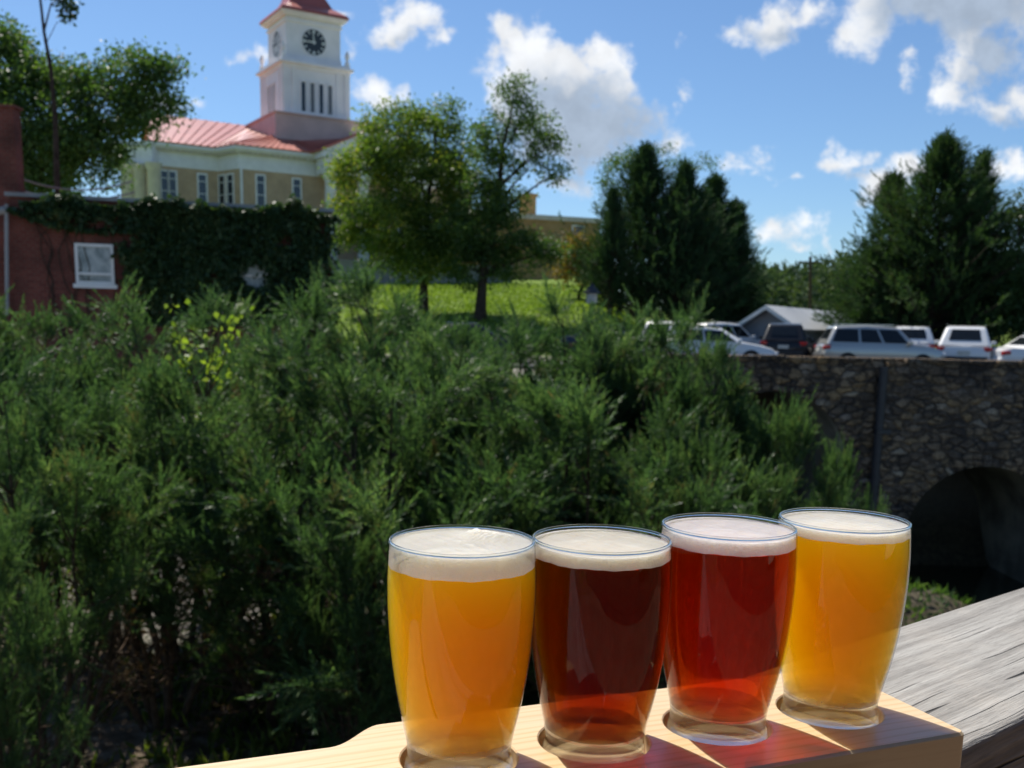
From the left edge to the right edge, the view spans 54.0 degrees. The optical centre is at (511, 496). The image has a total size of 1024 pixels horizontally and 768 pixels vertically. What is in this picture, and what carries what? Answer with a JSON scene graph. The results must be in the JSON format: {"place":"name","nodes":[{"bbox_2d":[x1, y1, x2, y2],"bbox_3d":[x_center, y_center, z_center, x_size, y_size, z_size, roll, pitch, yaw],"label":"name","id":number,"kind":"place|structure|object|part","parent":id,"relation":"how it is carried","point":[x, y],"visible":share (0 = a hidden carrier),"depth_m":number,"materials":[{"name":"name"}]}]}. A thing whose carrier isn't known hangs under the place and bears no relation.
{"place":"outdoors","nodes":[
{"label":"outdoors","id":0,"kind":"place"},
{"bbox_2d":[383,358,561,368],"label":"parking lot","id":1,"kind":"structure","parent":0,"point":[532,365],"depth_m":36.52,"materials":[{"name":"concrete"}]},
{"bbox_2d":[406,322,534,361],"bbox_3d":[-1.607,-5.831,38.066,4.810,1.482,2.160,0,10,-8],"label":"parked car","id":2,"kind":"object","parent":1,"relation":"on","point":[491,333],"visible":0.13,"depth_m":37.31,"materials":[{"name":"black paint"}]},
{"bbox_3d":[-1.207,-6.094,37.305,1.134,0.385,0.174,0,10,-8],"label":"side window","id":3,"kind":"part","parent":2,"relation":"part of","materials":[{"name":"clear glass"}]},
{"bbox_2d":[554,324,644,351],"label":"parked car","id":4,"kind":"object","parent":1,"relation":"on","point":[570,338],"visible":0.09,"depth_m":43.17,"materials":[{"name":"blue paint"}]},
{"bbox_2d":[642,320,674,335],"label":"parked car","id":5,"kind":"object","parent":1,"relation":"on","point":[646,324],"depth_m":43.92,"materials":[{"name":"white paint"}]},
{"bbox_2d":[614,156,772,322],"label":"cedar tree","id":6,"kind":"object","parent":1,"relation":"on","point":[685,186],"visible":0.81,"depth_m":50.55,"materials":[{"name":"green plant"}]},
{"bbox_2d":[648,326,778,354],"bbox_3d":[7.259,-5.457,36.577,4.810,1.482,2.160,3,10,12],"label":"parked car","id":7,"kind":"object","parent":1,"relation":"on","point":[743,348],"visible":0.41,"depth_m":35.60,"materials":[{"name":"white paint"}]},
{"bbox_3d":[6.374,-5.780,35.937,0.968,0.369,0.174,3,10,12],"label":"side window","id":8,"kind":"part","parent":7,"relation":"part of","materials":[{"name":"black glass"}]},
{"bbox_3d":[7.394,-5.711,35.725,1.134,0.385,0.174,3,10,12],"label":"side window","id":9,"kind":"part","parent":7,"relation":"part of","materials":[{"name":"black glass"}]},
{"bbox_2d":[693,321,761,344],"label":"parked car","id":10,"kind":"object","parent":1,"relation":"on","point":[739,331],"visible":0.22,"depth_m":46.26,"materials":[{"name":"white paint"}]},
{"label":"side window","id":11,"kind":"part","parent":10,"relation":"part of","materials":[{"name":"black glass"}]},
{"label":"side window","id":12,"kind":"part","parent":10,"relation":"part of","materials":[{"name":"black glass"}]},
{"bbox_2d":[691,196,777,323],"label":"cedar tree","id":13,"kind":"object","parent":1,"relation":"on","point":[744,228],"visible":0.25,"depth_m":53.39,"materials":[{"name":"green plant"}]},
{"bbox_2d":[759,322,811,355],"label":"parked car","id":14,"kind":"object","parent":1,"relation":"on","point":[787,339],"visible":0.68,"depth_m":40.91,"materials":[{"name":"black paint"}]},
{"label":"rear window","id":15,"kind":"part","parent":14,"relation":"part of","materials":[{"name":"black glass"}]},
{"bbox_2d":[737,305,847,344],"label":"gabled building","id":16,"kind":"structure","parent":1,"relation":"on","point":[756,323],"depth_m":47.66,"materials":[{"name":"grey"}]},
{"bbox_2d":[837,243,903,326],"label":"pine tree","id":17,"kind":"object","parent":1,"relation":"on","point":[864,317],"visible":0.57,"depth_m":45.66,"materials":[{"name":"green plant"}]},
{"bbox_2d":[812,324,946,358],"bbox_3d":[13.152,-5.309,35.971,4.360,1.652,2.140,2,10,5],"label":"parked car","id":18,"kind":"object","parent":1,"relation":"on","point":[872,341],"visible":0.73,"depth_m":35.20,"materials":[{"name":"silver metal"}]},
{"bbox_3d":[11.308,-5.846,36.051,0.185,0.365,1.035,2,10,5],"label":"rear window","id":19,"kind":"part","parent":18,"relation":"part of","materials":[{"name":"black glass"}]},
{"bbox_3d":[11.726,-5.659,35.285,0.910,0.456,0.175,2,10,5],"label":"side window","id":20,"kind":"part","parent":18,"relation":"part of","materials":[{"name":"black glass"}]},
{"bbox_3d":[12.596,-5.625,35.211,0.748,0.460,0.175,2,10,5],"label":"side window","id":21,"kind":"part","parent":18,"relation":"part of","materials":[{"name":"black glass"}]},
{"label":"side window","id":22,"kind":"part","parent":18,"relation":"part of","materials":[{"name":"black glass"}]},
{"bbox_2d":[810,167,951,334],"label":"pine tree","id":23,"kind":"object","parent":1,"relation":"on","point":[894,178],"visible":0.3,"depth_m":48.02,"materials":[{"name":"green plant"}]},
{"bbox_2d":[895,325,936,347],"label":"parked car","id":24,"kind":"object","parent":1,"relation":"on","point":[920,335],"visible":0.28,"depth_m":41.94,"materials":[{"name":"white paint"}]},
{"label":"rear window","id":25,"kind":"part","parent":24,"relation":"part of","materials":[{"name":"black glass"}]},
{"bbox_2d":[810,125,1023,346],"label":"pine tree","id":26,"kind":"object","parent":1,"relation":"on","point":[937,212],"visible":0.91,"depth_m":45.26,"materials":[{"name":"green plant"}]},
{"bbox_2d":[895,184,1023,346],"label":"wispy tree","id":27,"kind":"object","parent":1,"relation":"on","point":[1015,326],"visible":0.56,"depth_m":44.55,"materials":[{"name":"green plant"}]},
{"bbox_2d":[934,324,996,359],"bbox_3d":[17.131,-5.611,38.029,2.200,1.732,4.710,6,11,24],"label":"parked car","id":28,"kind":"object","parent":1,"relation":"on","point":[966,342],"visible":0.66,"depth_m":36.09,"materials":[{"name":"white paint"}]},
{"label":"rear window","id":29,"kind":"part","parent":28,"relation":"part of","materials":[{"name":"black glass"}]},
{"bbox_2d":[926,144,1021,346],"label":"pine tree","id":30,"kind":"object","parent":1,"relation":"on","point":[987,159],"visible":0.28,"depth_m":46.72,"materials":[{"name":"green plant"}]},
{"bbox_2d":[991,333,1023,360],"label":"parked car","id":31,"kind":"object","parent":1,"relation":"on","point":[1013,350],"visible":0.46,"depth_m":35.41,"materials":[{"name":"white paint"}]},
{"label":"rear window","id":32,"kind":"part","parent":31,"relation":"part of","materials":[{"name":"black glass"}]},
{"bbox_2d":[0,273,1015,767],"bbox_3d":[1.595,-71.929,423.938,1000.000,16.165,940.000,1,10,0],"label":"ground","id":33,"kind":"structure","parent":0,"point":[946,523],"depth_m":25.08,"materials":[{"name":"green plant"}]},
{"bbox_2d":[0,480,98,767],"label":"juniper shrub","id":34,"kind":"object","parent":33,"relation":"on","point":[33,643],"visible":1,"depth_m":4.78,"materials":[{"name":"green plant"}]},
{"bbox_2d":[0,283,101,663],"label":"juniper shrub","id":35,"kind":"object","parent":33,"relation":"on","point":[2,358],"visible":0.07,"depth_m":7.33,"materials":[{"name":"green plant"}]},
{"bbox_2d":[39,0,84,193],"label":"slender tree","id":36,"kind":"object","parent":33,"relation":"on","point":[71,6],"visible":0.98,"depth_m":28.37,"materials":[{"name":"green plant"}]},
{"bbox_2d":[0,294,173,669],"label":"juniper shrub","id":37,"kind":"object","parent":33,"relation":"on","point":[46,329],"visible":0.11,"depth_m":7.42,"materials":[{"name":"green plant"}]},
{"bbox_2d":[0,269,200,660],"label":"juniper shrub","id":38,"kind":"object","parent":33,"relation":"on","point":[104,321],"visible":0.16,"depth_m":8.09,"materials":[{"name":"green plant"}]},
{"bbox_2d":[0,9,206,195],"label":"oak tree","id":39,"kind":"object","parent":33,"relation":"on","point":[24,79],"visible":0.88,"depth_m":37.77,"materials":[{"name":"green plant"}]},
{"bbox_2d":[0,314,222,767],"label":"juniper shrub","id":40,"kind":"object","parent":33,"relation":"on","point":[62,500],"visible":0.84,"depth_m":5.69,"materials":[{"name":"green plant"}]},
{"bbox_2d":[0,333,318,733],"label":"juniper shrub","id":41,"kind":"object","parent":33,"relation":"on","point":[147,427],"visible":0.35,"depth_m":6.43,"materials":[{"name":"green plant"}]},
{"bbox_2d":[0,104,333,401],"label":"brick building","id":42,"kind":"structure","parent":33,"relation":"on","point":[23,268],"depth_m":23.81,"materials":[{"name":"brick"}]},
{"bbox_2d":[24,179,134,196],"bbox_3d":[-11.450,-8.046,26.307,3.002,0.570,0.076,0,10,-10],"label":"overhead wire","id":43,"kind":"object","parent":42,"relation":"attached to","point":[82,189],"visible":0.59,"depth_m":26.34,"materials":[{"name":"rubber"}]},
{"bbox_2d":[73,243,117,288],"bbox_3d":[-9.928,-5.482,23.890,0.976,1.033,0.130,-1,10,-16],"label":"window","id":44,"kind":"structure","parent":42,"relation":"in","point":[101,274],"depth_m":23.91,"materials":[{"name":"white paint"}]},
{"bbox_2d":[5,187,341,396],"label":"ivy","id":45,"kind":"object","parent":42,"relation":"attached to","point":[198,240],"visible":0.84,"depth_m":24.30,"materials":[{"name":"green plant"}]},
{"bbox_2d":[242,261,267,295],"bbox_3d":[-6.400,-5.426,24.897,0.804,0.860,0.130,-1,10,-16],"label":"window","id":46,"kind":"structure","parent":42,"relation":"in","point":[248,277],"depth_m":24.93,"materials":[{"name":"grey glass"}]},
{"bbox_2d":[26,287,349,665],"bbox_3d":[-2.629,-0.029,8.024,2.835,3.216,2.357,4,10,17],"label":"juniper shrub","id":47,"kind":"object","parent":33,"relation":"on","point":[113,377],"visible":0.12,"depth_m":7.79,"materials":[{"name":"green plant"}]},
{"bbox_2d":[109,281,318,623],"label":"juniper shrub","id":48,"kind":"object","parent":33,"relation":"on","point":[214,302],"visible":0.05,"depth_m":9.04,"materials":[{"name":"green plant"}]},
{"bbox_2d":[169,301,344,629],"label":"juniper shrub","id":49,"kind":"object","parent":33,"relation":"on","point":[251,341],"visible":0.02,"depth_m":8.43,"materials":[{"name":"green plant"}]},
{"bbox_2d":[83,297,433,734],"bbox_3d":[-1.680,0.192,6.979,2.279,3.110,2.742,-7,13,-40],"label":"juniper shrub","id":50,"kind":"object","parent":33,"relation":"on","point":[266,534],"visible":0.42,"depth_m":6.50,"materials":[{"name":"green plant"}]},
{"bbox_2d":[164,294,254,397],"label":"climbing vine","id":51,"kind":"object","parent":50,"relation":"attached to","point":[186,362],"visible":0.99,"depth_m":6.19,"materials":[{"name":"plant"}]},
{"bbox_2d":[113,0,478,260],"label":"courthouse","id":52,"kind":"structure","parent":33,"relation":"on","point":[275,151],"depth_m":83.70,"materials":[{"name":"paint"}]},
{"bbox_2d":[160,169,169,199],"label":"window","id":53,"kind":"structure","parent":52,"relation":"in","point":[164,185],"depth_m":78.84,"materials":[{"name":"white paint"}]},
{"bbox_2d":[167,170,177,199],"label":"window","id":54,"kind":"structure","parent":52,"relation":"in","point":[173,188],"depth_m":79.15,"materials":[{"name":"white paint"}]},
{"bbox_2d":[197,173,207,201],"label":"window","id":55,"kind":"structure","parent":52,"relation":"in","point":[202,178],"depth_m":80.35,"materials":[{"name":"white paint"}]},
{"bbox_2d":[218,174,225,202],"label":"window","id":56,"kind":"structure","parent":52,"relation":"in","point":[221,177],"depth_m":80.77,"materials":[{"name":"white paint"}]},
{"bbox_2d":[226,173,234,202],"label":"window","id":57,"kind":"structure","parent":52,"relation":"in","point":[229,176],"depth_m":80.10,"materials":[{"name":"white paint"}]},
{"bbox_2d":[255,174,265,204],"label":"window","id":58,"kind":"structure","parent":52,"relation":"in","point":[260,179],"depth_m":80.26,"materials":[{"name":"white paint"}]},
{"bbox_2d":[292,177,301,199],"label":"window","id":59,"kind":"structure","parent":52,"relation":"in","point":[296,182],"depth_m":81.78,"materials":[{"name":"white paint"}]},
{"bbox_2d":[167,257,455,651],"bbox_3d":[-1.392,-0.203,8.214,2.112,3.466,2.285,3,10,8],"label":"juniper shrub","id":60,"kind":"object","parent":33,"relation":"on","point":[316,297],"visible":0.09,"depth_m":7.76,"materials":[{"name":"green plant"}]},
{"bbox_2d":[264,520,457,748],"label":"juniper shrub","id":61,"kind":"object","parent":33,"relation":"on","point":[348,625],"visible":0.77,"depth_m":5.89,"materials":[{"name":"green plant"}]},
{"bbox_2d":[264,249,504,647],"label":"juniper shrub","id":62,"kind":"object","parent":33,"relation":"on","point":[351,294],"visible":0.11,"depth_m":8.16,"materials":[{"name":"green plant"}]},
{"bbox_2d":[128,335,644,738],"bbox_3d":[-0.811,0.447,6.431,3.255,2.926,3.062,4,10,15],"label":"juniper shrub","id":63,"kind":"object","parent":33,"relation":"on","point":[443,698],"visible":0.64,"depth_m":6.18,"materials":[{"name":"green plant"}]},
{"bbox_2d":[318,87,500,311],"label":"yellowing tree","id":64,"kind":"object","parent":33,"relation":"on","point":[441,167],"visible":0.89,"depth_m":48.10,"materials":[{"name":"green plant"}]},
{"bbox_2d":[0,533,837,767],"bbox_3d":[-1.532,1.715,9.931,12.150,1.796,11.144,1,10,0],"label":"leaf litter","id":65,"kind":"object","parent":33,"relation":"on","point":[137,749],"visible":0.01,"depth_m":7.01,"materials":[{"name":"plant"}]},
{"bbox_2d":[340,315,499,634],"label":"juniper shrub","id":66,"kind":"object","parent":33,"relation":"on","point":[457,357],"depth_m":8.57,"materials":[{"name":"green plant"}]},
{"bbox_2d":[0,544,843,767],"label":"undergrowth","id":67,"kind":"object","parent":33,"relation":"on","point":[158,755],"visible":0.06,"depth_m":6.85,"materials":[{"name":"green plant"}]},
{"bbox_2d":[331,259,512,284],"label":"retaining wall","id":68,"kind":"structure","parent":33,"relation":"on","point":[349,263],"depth_m":65.54,"materials":[{"name":"concrete"}]},
{"bbox_2d":[340,286,514,627],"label":"juniper shrub","id":69,"kind":"object","parent":33,"relation":"on","point":[415,321],"visible":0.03,"depth_m":8.88,"materials":[{"name":"green plant"}]},
{"bbox_2d":[320,305,596,675],"bbox_3d":[-0.441,0.062,7.903,2.394,3.081,2.185,5,10,20],"label":"juniper shrub","id":70,"kind":"object","parent":33,"relation":"on","point":[462,338],"visible":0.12,"depth_m":7.39,"materials":[{"name":"green plant"}]},
{"bbox_2d":[343,326,618,706],"bbox_3d":[-0.205,0.245,7.265,1.819,2.921,2.189,7,11,30],"label":"juniper shrub","id":71,"kind":"object","parent":33,"relation":"on","point":[491,382],"visible":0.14,"depth_m":7.06,"materials":[{"name":"green plant"}]},
{"bbox_2d":[341,302,625,642],"bbox_3d":[-0.321,-0.026,8.428,2.813,3.191,2.338,6,11,26],"label":"juniper shrub","id":72,"kind":"object","parent":33,"relation":"on","point":[525,347],"visible":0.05,"depth_m":8.07,"materials":[{"name":"green plant"}]},
{"bbox_2d":[331,282,639,354],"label":"lawn grass","id":73,"kind":"structure","parent":33,"relation":"on","point":[467,305],"depth_m":54.34,"materials":[{"name":"green plant"}]},
{"bbox_2d":[418,67,579,320],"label":"maple tree","id":74,"kind":"object","parent":33,"relation":"on","point":[491,211],"visible":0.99,"depth_m":46.96,"materials":[{"name":"green plant"}]},
{"bbox_2d":[445,193,602,278],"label":"ochre building","id":75,"kind":"structure","parent":33,"relation":"on","point":[548,223],"depth_m":75.34,"materials":[{"name":"brick"}]},
{"bbox_2d":[571,225,583,243],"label":"window","id":76,"kind":"structure","parent":75,"relation":"in","point":[577,230],"depth_m":76.02,"materials":[{"name":"white paint"}]},
{"bbox_2d":[485,298,606,635],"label":"juniper shrub","id":77,"kind":"object","parent":33,"relation":"on","point":[541,349],"depth_m":8.38,"materials":[{"name":"green plant"}]},
{"bbox_2d":[478,272,654,652],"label":"juniper shrub","id":78,"kind":"object","parent":33,"relation":"on","point":[553,308],"visible":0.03,"depth_m":8.22,"materials":[{"name":"green plant"}]},
{"bbox_2d":[547,226,606,298],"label":"autumn tree","id":79,"kind":"object","parent":33,"relation":"on","point":[565,276],"visible":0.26,"depth_m":58.30,"materials":[{"name":"green plant"}]},
{"bbox_2d":[363,359,832,702],"bbox_3d":[0.762,0.429,7.017,2.892,2.764,3.074,4,10,14],"label":"juniper shrub","id":80,"kind":"object","parent":33,"relation":"on","point":[569,623],"visible":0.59,"depth_m":6.45,"materials":[{"name":"green plant"}]},
{"bbox_2d":[568,183,637,315],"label":"cedar tree","id":81,"kind":"object","parent":33,"relation":"on","point":[614,221],"visible":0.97,"depth_m":50.22,"materials":[{"name":"green plant"}]},
{"bbox_2d":[499,314,725,681],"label":"juniper shrub","id":82,"kind":"object","parent":33,"relation":"on","point":[581,363],"visible":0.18,"depth_m":7.72,"materials":[{"name":"green plant"}]},
{"bbox_2d":[519,284,726,646],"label":"juniper shrub","id":83,"kind":"object","parent":33,"relation":"on","point":[617,328],"visible":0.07,"depth_m":8.11,"materials":[{"name":"green plant"}]},
{"bbox_2d":[543,139,745,328],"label":"cedar tree","id":84,"kind":"object","parent":33,"relation":"on","point":[643,181],"visible":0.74,"depth_m":51.33,"materials":[{"name":"green plant"}]},
{"bbox_2d":[588,139,725,314],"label":"willowy tree","id":85,"kind":"object","parent":33,"relation":"on","point":[616,162],"visible":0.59,"depth_m":55.48,"materials":[{"name":"green plant"}]},
{"bbox_2d":[590,281,768,683],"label":"juniper shrub","id":86,"kind":"object","parent":33,"relation":"on","point":[679,394],"visible":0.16,"depth_m":7.84,"materials":[{"name":"green plant"}]},
{"bbox_2d":[596,296,770,668],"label":"juniper shrub","id":87,"kind":"object","parent":33,"relation":"on","point":[611,386],"visible":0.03,"depth_m":7.99,"materials":[{"name":"green plant"}]},
{"bbox_2d":[570,378,809,689],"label":"juniper shrub","id":88,"kind":"object","parent":33,"relation":"on","point":[716,456],"visible":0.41,"depth_m":6.76,"materials":[{"name":"green plant"}]},
{"bbox_2d":[621,299,770,667],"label":"juniper shrub","id":89,"kind":"object","parent":33,"relation":"on","point":[681,338],"visible":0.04,"depth_m":8.22,"materials":[{"name":"green plant"}]},
{"bbox_2d":[622,322,804,683],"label":"juniper shrub","id":90,"kind":"object","parent":33,"relation":"on","point":[721,352],"visible":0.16,"depth_m":7.69,"materials":[{"name":"green plant"}]},
{"bbox_2d":[657,169,792,323],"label":"cedar tree","id":91,"kind":"object","parent":33,"relation":"on","point":[716,183],"visible":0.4,"depth_m":52.47,"materials":[{"name":"green plant"}]},
{"bbox_2d":[655,345,819,681],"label":"juniper shrub","id":92,"kind":"object","parent":33,"relation":"on","point":[750,426],"visible":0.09,"depth_m":7.50,"materials":[{"name":"green plant"}]},
{"bbox_2d":[691,458,845,681],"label":"juniper shrub","id":93,"kind":"object","parent":33,"relation":"on","point":[811,549],"visible":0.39,"depth_m":6.97,"materials":[{"name":"green plant"}]},
{"bbox_2d":[713,387,881,669],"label":"juniper shrub","id":94,"kind":"object","parent":33,"relation":"on","point":[791,456],"visible":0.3,"depth_m":7.33,"materials":[{"name":"green plant"}]},
{"bbox_2d":[593,352,1023,588],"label":"stone bridge","id":95,"kind":"structure","parent":33,"relation":"on","point":[914,429],"depth_m":29.87,"materials":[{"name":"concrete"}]},
{"bbox_2d":[798,257,822,308],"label":"utility pole","id":96,"kind":"object","parent":33,"relation":"on","point":[810,262],"visible":0.78,"depth_m":92.77,"materials":[{"name":"brown wood"}]},
{"bbox_2d":[623,248,1011,316],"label":"distant wood","id":97,"kind":"object","parent":33,"relation":"on","point":[792,291],"visible":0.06,"depth_m":132.58,"materials":[{"name":"green plant"}]},
{"bbox_2d":[787,426,901,655],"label":"juniper shrub","id":98,"kind":"object","parent":33,"relation":"on","point":[865,624],"visible":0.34,"depth_m":7.63,"materials":[{"name":"green plant"}]},
{"bbox_2d":[786,576,975,636],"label":"creek bank weeds","id":99,"kind":"object","parent":33,"relation":"on","point":[932,589],"visible":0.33,"depth_m":25.51,"materials":[{"name":"green plant"}]},
{"bbox_2d":[745,588,1023,767],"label":"deck rail","id":100,"kind":"object","parent":33,"relation":"on","point":[962,669],"visible":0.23,"depth_m":0.59,"materials":[{"name":"grey wood"}]},
{"bbox_2d":[179,668,963,767],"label":"flight board","id":101,"kind":"object","parent":100,"relation":"on","point":[902,735],"visible":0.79,"depth_m":0.44,"materials":[{"name":"brown wood"}]},
{"bbox_2d":[386,525,536,767],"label":"beer glass","id":102,"kind":"object","parent":101,"relation":"on","point":[467,553],"visible":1,"depth_m":0.40,"materials":[{"name":"clear glass"}]},
{"bbox_2d":[529,524,671,763],"bbox_3d":[0.036,0.067,0.429,0.060,0.100,0.060,1,10,0],"label":"beer glass","id":103,"kind":"object","parent":101,"relation":"on","point":[596,735],"visible":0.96,"depth_m":0.42,"materials":[{"name":"clear glass"}]},
{"bbox_2d":[657,512,797,745],"bbox_3d":[0.094,0.062,0.450,0.060,0.100,0.060,1,10,0],"label":"beer glass","id":104,"kind":"object","parent":101,"relation":"on","point":[721,717],"visible":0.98,"depth_m":0.44,"materials":[{"name":"glass"}]},
{"bbox_2d":[773,507,911,729],"bbox_3d":[0.152,0.059,0.470,0.060,0.100,0.060,1,10,0],"label":"beer glass","id":105,"kind":"object","parent":101,"relation":"on","point":[830,702],"visible":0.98,"depth_m":0.46,"materials":[{"name":"clear glass"}]},
{"bbox_2d":[0,0,1023,308],"label":"sky","id":106,"kind":"structure","parent":0,"point":[799,99],"materials":[{"name":"blue"}]},
{"bbox_2d":[583,283,600,303],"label":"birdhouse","id":107,"kind":"object","parent":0,"point":[591,291],"visible":0.68,"depth_m":44.94,"materials":[{"name":"wood"}]},
{"bbox_2d":[807,338,820,355],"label":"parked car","id":108,"kind":"object","parent":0,"point":[810,349],"visible":0.12,"depth_m":43.95,"materials":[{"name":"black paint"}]},
{"bbox_2d":[898,565,1023,604],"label":"creek water","id":109,"kind":"structure","parent":0,"point":[981,583],"depth_m":32.60,"materials":[{"name":"black liquid"}]}
]}

